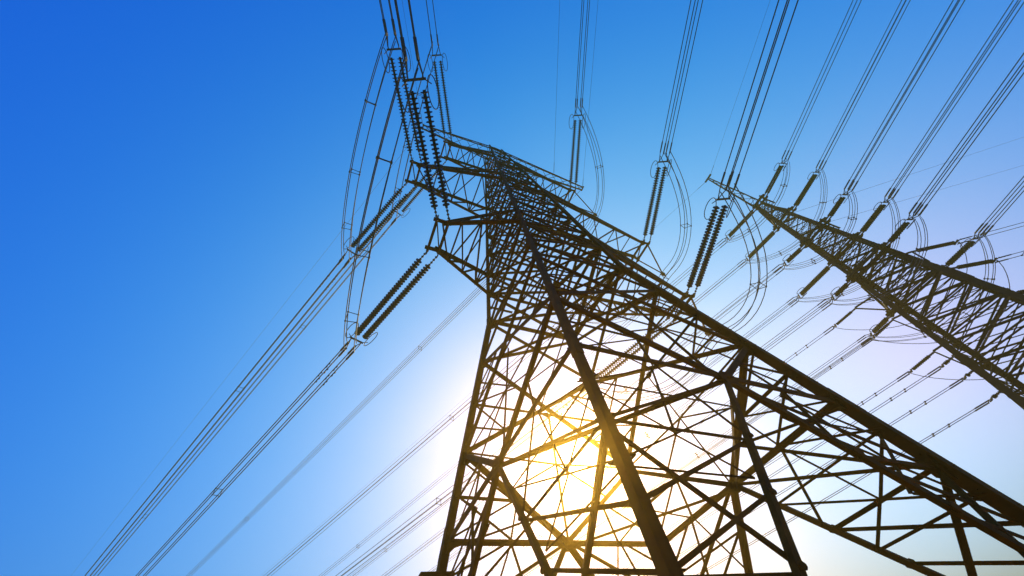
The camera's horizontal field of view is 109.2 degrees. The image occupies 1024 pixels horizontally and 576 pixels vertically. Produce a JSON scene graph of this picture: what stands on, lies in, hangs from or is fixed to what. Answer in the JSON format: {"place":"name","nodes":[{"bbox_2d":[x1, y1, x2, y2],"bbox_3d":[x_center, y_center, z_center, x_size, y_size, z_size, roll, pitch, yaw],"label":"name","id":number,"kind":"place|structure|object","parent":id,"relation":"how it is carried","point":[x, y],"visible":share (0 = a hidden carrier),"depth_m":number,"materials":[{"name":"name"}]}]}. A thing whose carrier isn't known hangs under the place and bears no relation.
{"place":"outdoors","nodes":[
{"label":"outdoors","id":0,"kind":"place"},
{"bbox_2d":[0,0,1023,575],"label":"sky","id":1,"kind":"structure","parent":0,"point":[172,172],"materials":[{"name":"blue"}]},
{"label":"ground","id":2,"kind":"structure","parent":0,"visible":0},
{"bbox_2d":[404,124,1023,575],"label":"lattice tower","id":3,"kind":"structure","parent":2,"relation":"on","point":[958,480],"depth_m":10.10,"materials":[{"name":"metal"}]},
{"bbox_2d":[73,150,404,572],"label":"earth wire","id":4,"kind":"object","parent":3,"relation":"attached to","point":[248,349],"visible":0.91,"depth_m":48.17,"materials":[{"name":"metal"}]},
{"bbox_2d":[344,182,413,259],"bbox_3d":[-9.583,-4.642,25.929,7.546,0.502,1.566,-42,-59,17],"label":"insulator string","id":5,"kind":"object","parent":3,"relation":"attached to","point":[378,227],"visible":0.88,"depth_m":25.80,"materials":[{"name":"brown ceramic"}]},
{"bbox_2d":[85,254,350,575],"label":"conductor bundle","id":6,"kind":"object","parent":5,"relation":"attached to","point":[324,290],"visible":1,"depth_m":32.32,"materials":[{"name":"metal"}]},
{"bbox_2d":[341,30,395,260],"bbox_3d":[-9.413,-7.483,22.599,0.820,2.770,15.071,15,-60,-19],"label":"jumper loop","id":7,"kind":"object","parent":5,"relation":"hanging from","point":[351,168],"visible":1,"depth_m":20.78,"materials":[{"name":"metal"}]},
{"bbox_2d":[345,250,436,350],"bbox_3d":[-6.655,0.827,19.709,1.566,0.502,7.781,35,-68,-28],"label":"insulator string","id":8,"kind":"object","parent":3,"relation":"attached to","point":[388,310],"visible":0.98,"depth_m":19.63,"materials":[{"name":"brown ceramic"}]},
{"bbox_2d":[136,342,355,575],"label":"conductor bundle","id":9,"kind":"object","parent":8,"relation":"attached to","point":[350,352],"visible":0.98,"depth_m":24.17,"materials":[{"name":"metal"}]},
{"bbox_2d":[344,53,419,351],"bbox_3d":[-6.471,-2.034,16.464,0.766,2.661,15.378,14,-60,-19],"label":"jumper loop","id":10,"kind":"object","parent":8,"relation":"hanging from","point":[377,159],"visible":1,"depth_m":14.50,"materials":[{"name":"metal"}]},
{"bbox_2d":[205,189,581,559],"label":"earth wire","id":11,"kind":"object","parent":3,"relation":"attached to","point":[366,401],"visible":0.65,"depth_m":57.70,"materials":[{"name":"metal"}]},
{"bbox_2d":[381,36,421,162],"bbox_3d":[-6.479,-11.115,22.053,1.566,0.502,6.881,-8,-55,-5],"label":"insulator string","id":12,"kind":"object","parent":3,"relation":"attached to","point":[393,70],"visible":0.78,"depth_m":21.89,"materials":[{"name":"brown ceramic"}]},
{"bbox_2d":[379,0,396,35],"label":"conductor bundle","id":13,"kind":"object","parent":12,"relation":"attached to","point":[393,26],"visible":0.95,"depth_m":19.63,"materials":[{"name":"metal"}]},
{"bbox_2d":[392,158,445,217],"bbox_3d":[-8.903,-9.289,34.367,7.484,0.540,1.566,-43,-59,18],"label":"insulator string","id":14,"kind":"object","parent":3,"relation":"attached to","point":[416,195],"visible":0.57,"depth_m":34.52,"materials":[{"name":"brown ceramic"}]},
{"bbox_2d":[94,216,396,575],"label":"conductor bundle","id":15,"kind":"object","parent":14,"relation":"attached to","point":[393,221],"visible":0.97,"depth_m":43.41,"materials":[{"name":"metal"}]},
{"bbox_2d":[398,61,449,221],"bbox_3d":[-3.556,-5.942,15.710,1.566,0.502,6.603,-8,-55,-5],"label":"insulator string","id":16,"kind":"object","parent":3,"relation":"attached to","point":[413,98],"visible":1,"depth_m":15.40,"materials":[{"name":"brown ceramic"}]},
{"bbox_2d":[394,0,419,61],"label":"conductor bundle","id":17,"kind":"object","parent":16,"relation":"attached to","point":[402,38],"visible":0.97,"depth_m":13.27,"materials":[{"name":"metal"}]},
{"bbox_2d":[428,46,451,141],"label":"insulator string","id":18,"kind":"object","parent":3,"relation":"attached to","point":[445,100],"visible":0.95,"depth_m":30.24,"materials":[{"name":"brown ceramic"}]},
{"bbox_2d":[391,42,438,217],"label":"jumper loop","id":19,"kind":"object","parent":18,"relation":"hanging from","point":[415,126],"visible":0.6,"depth_m":29.32,"materials":[{"name":"metal"}]},
{"bbox_2d":[426,0,438,45],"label":"conductor bundle","id":20,"kind":"object","parent":18,"relation":"attached to","point":[435,25],"visible":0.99,"depth_m":27.71,"materials":[{"name":"metal"}]},
{"bbox_2d":[516,204,565,250],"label":"insulator string","id":21,"kind":"object","parent":3,"relation":"attached to","point":[536,231],"visible":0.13,"depth_m":38.67,"materials":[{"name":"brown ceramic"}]},
{"bbox_2d":[186,254,515,575],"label":"conductor bundle","id":22,"kind":"object","parent":21,"relation":"attached to","point":[351,414],"visible":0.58,"depth_m":49.24,"materials":[{"name":"metal"}]},
{"bbox_2d":[554,4,559,155],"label":"earth wire","id":23,"kind":"object","parent":3,"relation":"attached to","point":[557,69],"visible":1,"depth_m":36.05,"materials":[{"name":"metal"}]},
{"bbox_2d":[569,107,585,188],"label":"insulator string","id":24,"kind":"object","parent":3,"relation":"attached to","point":[577,153],"visible":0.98,"depth_m":34.44,"materials":[{"name":"brown ceramic"}]},
{"bbox_2d":[526,107,603,257],"bbox_3d":[6.173,-8.684,36.368,6.928,2.599,15.901,15,-60,-19],"label":"jumper loop","id":25,"kind":"object","parent":24,"relation":"hanging from","point":[595,169],"visible":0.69,"depth_m":34.22,"materials":[{"name":"metal"}]},
{"bbox_2d":[575,0,589,107],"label":"conductor bundle","id":26,"kind":"object","parent":24,"relation":"attached to","point":[580,55],"visible":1,"depth_m":30.14,"materials":[{"name":"metal"}]},
{"bbox_2d":[582,6,597,186],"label":"earth wire","id":27,"kind":"object","parent":3,"relation":"attached to","point":[590,90],"visible":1,"depth_m":37.06,"materials":[{"name":"metal"}]},
{"bbox_2d":[570,258,636,317],"bbox_3d":[7.969,0.081,32.171,7.392,0.588,1.566,-43,-59,18],"label":"insulator string","id":28,"kind":"object","parent":3,"relation":"attached to","point":[599,288],"visible":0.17,"depth_m":32.09,"materials":[{"name":"brown ceramic"}]},
{"bbox_2d":[266,315,571,575],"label":"conductor bundle","id":29,"kind":"object","parent":28,"relation":"attached to","point":[569,316],"visible":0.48,"depth_m":40.92,"materials":[{"name":"metal"}]},
{"bbox_2d":[595,317,673,384],"bbox_3d":[7.966,4.635,25.044,1.566,0.521,7.618,34,-68,-28],"label":"insulator string","id":30,"kind":"object","parent":3,"relation":"attached to","point":[623,361],"visible":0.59,"depth_m":25.16,"materials":[{"name":"brown ceramic"}]},
{"bbox_2d":[336,384,586,575],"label":"conductor bundle","id":31,"kind":"object","parent":30,"relation":"attached to","point":[462,488],"visible":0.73,"depth_m":31.19,"materials":[{"name":"metal"}]},
{"bbox_2d":[643,152,671,242],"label":"insulator string","id":32,"kind":"object","parent":3,"relation":"attached to","point":[656,176],"visible":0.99,"depth_m":27.96,"materials":[{"name":"brown ceramic"}]},
{"bbox_2d":[573,152,691,323],"bbox_3d":[11.097,-2.348,29.915,6.712,2.528,15.811,15,-60,-19],"label":"jumper loop","id":33,"kind":"object","parent":32,"relation":"hanging from","point":[680,230],"visible":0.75,"depth_m":27.83,"materials":[{"name":"metal"}]},
{"bbox_2d":[660,0,702,153],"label":"conductor bundle","id":34,"kind":"object","parent":32,"relation":"attached to","point":[679,77],"visible":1,"depth_m":23.24,"materials":[{"name":"metal"}]},
{"bbox_2d":[685,186,734,295],"bbox_3d":[11.157,-2.328,20.770,1.566,0.698,7.042,-6,-55,-6],"label":"insulator string","id":35,"kind":"object","parent":3,"relation":"attached to","point":[708,254],"visible":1,"depth_m":20.57,"materials":[{"name":"brown ceramic"}]},
{"bbox_2d":[599,183,767,400],"bbox_3d":[11.164,2.216,22.795,6.763,2.515,16.186,15,-60,-19],"label":"jumper loop","id":36,"kind":"object","parent":35,"relation":"hanging from","point":[758,282],"visible":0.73,"depth_m":20.90,"materials":[{"name":"metal"}]},
{"bbox_2d":[719,0,798,189],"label":"conductor bundle","id":37,"kind":"object","parent":35,"relation":"attached to","point":[732,171],"visible":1,"depth_m":16.14,"materials":[{"name":"metal"}]},
{"bbox_2d":[705,174,1023,409],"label":"lattice tower","id":38,"kind":"structure","parent":2,"relation":"on","point":[904,309],"depth_m":24.34,"materials":[{"name":"metal"}]},
{"bbox_2d":[266,185,701,570],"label":"earth wire","id":39,"kind":"object","parent":38,"relation":"attached to","point":[466,396],"visible":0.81,"depth_m":57.89,"materials":[{"name":"metal"}]},
{"bbox_2d":[724,207,756,240],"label":"insulator string","id":40,"kind":"object","parent":38,"relation":"attached to","point":[741,223],"visible":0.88,"depth_m":36.42,"materials":[{"name":"ceramic"}]},
{"bbox_2d":[319,239,725,575],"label":"conductor bundle","id":41,"kind":"object","parent":40,"relation":"hanging from","point":[511,417],"visible":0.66,"depth_m":43.90,"materials":[{"name":"metal"}]},
{"bbox_2d":[711,2,769,171],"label":"earth wire","id":42,"kind":"object","parent":38,"relation":"attached to","point":[741,84],"visible":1,"depth_m":39.76,"materials":[{"name":"metal"}]},
{"bbox_2d":[744,229,776,261],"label":"insulator string","id":43,"kind":"object","parent":38,"relation":"attached to","point":[765,241],"visible":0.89,"depth_m":38.27,"materials":[{"name":"ceramic"}]},
{"bbox_2d":[350,260,746,575],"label":"conductor bundle","id":44,"kind":"object","parent":43,"relation":"attached to","point":[385,551],"visible":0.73,"depth_m":46.10,"materials":[{"name":"metal"}]},
{"bbox_2d":[764,160,787,196],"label":"insulator string","id":45,"kind":"object","parent":38,"relation":"attached to","point":[774,178],"visible":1,"depth_m":34.29,"materials":[{"name":"ceramic"}]},
{"bbox_2d":[725,159,789,242],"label":"jumper loop","id":46,"kind":"object","parent":45,"relation":"hanging from","point":[770,205],"visible":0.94,"depth_m":32.81,"materials":[{"name":"metal"}]},
{"bbox_2d":[781,0,861,159],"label":"conductor bundle","id":47,"kind":"object","parent":45,"relation":"attached to","point":[820,80],"visible":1,"depth_m":29.39,"materials":[{"name":"metal"}]},
{"bbox_2d":[779,245,804,267],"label":"insulator string","id":48,"kind":"object","parent":38,"relation":"attached to","point":[794,254],"visible":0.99,"depth_m":30.49,"materials":[{"name":"ceramic"}]},
{"bbox_2d":[383,265,783,574],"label":"conductor bundle","id":49,"kind":"object","parent":48,"relation":"attached to","point":[779,268],"visible":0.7,"depth_m":34.88,"materials":[{"name":"metal"}]},
{"bbox_2d":[793,168,820,208],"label":"insulator string","id":50,"kind":"object","parent":38,"relation":"attached to","point":[805,190],"visible":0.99,"depth_m":35.41,"materials":[{"name":"ceramic"}]},
{"bbox_2d":[745,169,826,263],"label":"jumper loop","id":51,"kind":"object","parent":50,"relation":"hanging from","point":[822,202],"visible":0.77,"depth_m":34.34,"materials":[{"name":"metal"}]},
{"bbox_2d":[816,0,909,168],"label":"conductor bundle","id":52,"kind":"object","parent":50,"relation":"attached to","point":[862,84],"visible":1,"depth_m":30.01,"materials":[{"name":"metal"}]},
{"bbox_2d":[794,264,832,300],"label":"insulator string","id":53,"kind":"object","parent":38,"relation":"attached to","point":[822,273],"visible":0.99,"depth_m":32.22,"materials":[{"name":"ceramic"}]},
{"bbox_2d":[428,297,797,571],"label":"conductor bundle","id":54,"kind":"object","parent":53,"relation":"attached to","point":[793,301],"visible":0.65,"depth_m":36.12,"materials":[{"name":"metal"}]},
{"bbox_2d":[825,190,850,220],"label":"insulator string","id":55,"kind":"object","parent":38,"relation":"attached to","point":[836,206],"visible":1,"depth_m":28.31,"materials":[{"name":"ceramic"}]},
{"bbox_2d":[782,189,857,269],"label":"jumper loop","id":56,"kind":"object","parent":55,"relation":"hanging from","point":[853,217],"visible":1,"depth_m":27.01,"materials":[{"name":"metal"}]},
{"bbox_2d":[844,0,964,190],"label":"conductor bundle","id":57,"kind":"object","parent":55,"relation":"attached to","point":[913,78],"visible":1,"depth_m":23.63,"materials":[{"name":"metal"}]},
{"bbox_2d":[826,281,851,302],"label":"insulator string","id":58,"kind":"object","parent":38,"relation":"attached to","point":[839,291],"visible":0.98,"depth_m":26.61,"materials":[{"name":"ceramic"}]},
{"bbox_2d":[457,299,831,571],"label":"conductor bundle","id":59,"kind":"object","parent":58,"relation":"attached to","point":[678,413],"visible":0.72,"depth_m":30.11,"materials":[{"name":"metal"}]},
{"bbox_2d":[833,308,855,328],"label":"insulator string","id":60,"kind":"object","parent":38,"relation":"attached to","point":[843,318],"visible":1,"depth_m":26.64,"materials":[{"name":"ceramic"}]},
{"bbox_2d":[482,326,833,575],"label":"conductor bundle","id":61,"kind":"object","parent":60,"relation":"hanging from","point":[687,433],"visible":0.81,"depth_m":29.89,"materials":[{"name":"metal"}]},
{"bbox_2d":[859,197,891,234],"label":"insulator string","id":62,"kind":"object","parent":38,"relation":"attached to","point":[872,218],"visible":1,"depth_m":29.37,"materials":[{"name":"ceramic"}]},
{"bbox_2d":[796,197,900,301],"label":"jumper loop","id":63,"kind":"object","parent":62,"relation":"hanging from","point":[882,259],"visible":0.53,"depth_m":28.39,"materials":[{"name":"metal"}]},
{"bbox_2d":[884,0,1023,198],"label":"conductor bundle","id":64,"kind":"object","parent":62,"relation":"attached to","point":[892,192],"visible":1,"depth_m":24.29,"materials":[{"name":"metal"}]},
{"bbox_2d":[867,314,891,337],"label":"insulator string","id":65,"kind":"object","parent":38,"relation":"attached to","point":[883,322],"visible":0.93,"depth_m":29.51,"materials":[{"name":"ceramic"}]},
{"bbox_2d":[523,335,869,574],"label":"conductor bundle","id":66,"kind":"object","parent":65,"relation":"hanging from","point":[731,430],"visible":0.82,"depth_m":33.00,"materials":[{"name":"metal"}]},
{"bbox_2d":[870,319,892,339],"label":"insulator string","id":67,"kind":"object","parent":38,"relation":"attached to","point":[881,330],"visible":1,"depth_m":24.55,"materials":[{"name":"ceramic"}]},
{"bbox_2d":[524,338,872,575],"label":"conductor bundle","id":68,"kind":"object","parent":67,"relation":"hanging from","point":[725,438],"visible":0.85,"depth_m":27.61,"materials":[{"name":"metal"}]},
{"bbox_2d":[833,243,967,329],"bbox_3d":[27.601,0.757,25.244,9.308,2.770,1.120,-40,-58,16],"label":"jumper loop","id":69,"kind":"object","parent":38,"relation":"hanging from","point":[921,319],"visible":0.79,"depth_m":24.50,"materials":[{"name":"metal"}]},
{"bbox_2d":[886,213,917,245],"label":"insulator string","id":70,"kind":"object","parent":38,"relation":"attached to","point":[898,232],"visible":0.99,"depth_m":24.24,"materials":[{"name":"ceramic"}]},
{"bbox_2d":[830,214,927,304],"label":"jumper loop","id":71,"kind":"object","parent":70,"relation":"hanging from","point":[904,279],"visible":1,"depth_m":22.98,"materials":[{"name":"metal"}]},
{"bbox_2d":[909,53,1023,215],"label":"conductor bundle","id":72,"kind":"object","parent":70,"relation":"attached to","point":[919,207],"visible":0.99,"depth_m":20.77,"materials":[{"name":"metal"}]},
{"bbox_2d":[797,137,1022,211],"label":"overhead wire","id":73,"kind":"object","parent":38,"relation":"attached to","point":[891,180],"visible":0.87,"depth_m":37.44,"materials":[{"name":"metal"}]},
{"bbox_2d":[908,351,934,373],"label":"insulator string","id":74,"kind":"object","parent":38,"relation":"attached to","point":[920,363],"visible":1,"depth_m":22.42,"materials":[{"name":"ceramic"}]},
{"bbox_2d":[594,371,909,575],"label":"conductor bundle","id":75,"kind":"object","parent":74,"relation":"hanging from","point":[793,446],"visible":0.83,"depth_m":24.14,"materials":[{"name":"metal"}]},
{"bbox_2d":[823,165,1022,223],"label":"overhead wire","id":76,"kind":"object","parent":38,"relation":"attached to","point":[923,194],"visible":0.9,"depth_m":37.17,"materials":[{"name":"metal"}]},
{"bbox_2d":[912,239,959,251],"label":"insulator string","id":77,"kind":"object","parent":38,"relation":"attached to","point":[945,244],"visible":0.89,"depth_m":24.79,"materials":[{"name":"ceramic"}]},
{"bbox_2d":[957,222,1023,243],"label":"conductor bundle","id":78,"kind":"object","parent":77,"relation":"attached to","point":[987,235],"visible":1,"depth_m":24.68,"materials":[{"name":"metal"}]},
{"bbox_2d":[873,261,1009,343],"bbox_3d":[28.007,1.761,23.199,8.255,2.677,1.109,-39,-58,16],"label":"jumper loop","id":79,"kind":"object","parent":38,"relation":"hanging from","point":[936,342],"visible":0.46,"depth_m":23.16,"materials":[{"name":"metal"}]},
{"bbox_2d":[939,356,953,368],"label":"insulator string","id":80,"kind":"object","parent":38,"relation":"attached to","point":[945,362],"visible":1,"depth_m":21.56,"materials":[{"name":"ceramic"}]},
{"bbox_2d":[611,367,940,575],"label":"conductor bundle","id":81,"kind":"object","parent":80,"relation":"attached to","point":[815,446],"visible":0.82,"depth_m":23.45,"materials":[{"name":"metal"}]},
{"bbox_2d":[910,373,998,379],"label":"jumper loop","id":82,"kind":"object","parent":38,"relation":"hanging from","point":[949,379],"visible":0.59,"depth_m":21.59,"materials":[{"name":"metal"}]},
{"bbox_2d":[944,233,984,266],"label":"insulator string","id":83,"kind":"object","parent":38,"relation":"attached to","point":[958,254],"visible":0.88,"depth_m":26.18,"materials":[{"name":"ceramic"}]},
{"bbox_2d":[868,235,995,341],"bbox_3d":[31.582,1.006,26.693,1.630,3.034,9.924,15,-60,-19],"label":"jumper loop","id":84,"kind":"object","parent":83,"relation":"hanging from","point":[984,278],"visible":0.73,"depth_m":25.38,"materials":[{"name":"metal"}]},
{"bbox_2d":[974,176,1023,235],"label":"conductor bundle","id":85,"kind":"object","parent":83,"relation":"attached to","point":[984,226],"visible":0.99,"depth_m":24.40,"materials":[{"name":"metal"}]},
{"bbox_2d":[962,370,972,380],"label":"insulator string","id":86,"kind":"object","parent":38,"relation":"attached to","point":[968,374],"visible":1,"depth_m":20.71,"materials":[{"name":"ceramic"}]},
{"bbox_2d":[679,378,962,556],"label":"conductor bundle","id":87,"kind":"object","parent":86,"relation":"attached to","point":[856,444],"visible":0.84,"depth_m":21.75,"materials":[{"name":"metal"}]},
{"bbox_2d":[951,257,999,268],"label":"insulator string","id":88,"kind":"object","parent":38,"relation":"attached to","point":[979,263],"visible":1,"depth_m":22.88,"materials":[{"name":"ceramic"}]},
{"bbox_2d":[997,251,1023,262],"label":"conductor bundle","id":89,"kind":"object","parent":88,"relation":"attached to","point":[1009,255],"visible":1,"depth_m":22.86,"materials":[{"name":"metal"}]},
{"bbox_2d":[988,391,1000,402],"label":"insulator string","id":90,"kind":"object","parent":38,"relation":"attached to","point":[994,396],"visible":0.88,"depth_m":19.66,"materials":[{"name":"ceramic"}]},
{"bbox_2d":[696,400,988,574],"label":"conductor bundle","id":91,"kind":"object","parent":90,"relation":"attached to","point":[933,435],"visible":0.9,"depth_m":21.48,"materials":[{"name":"metal"}]}
]}

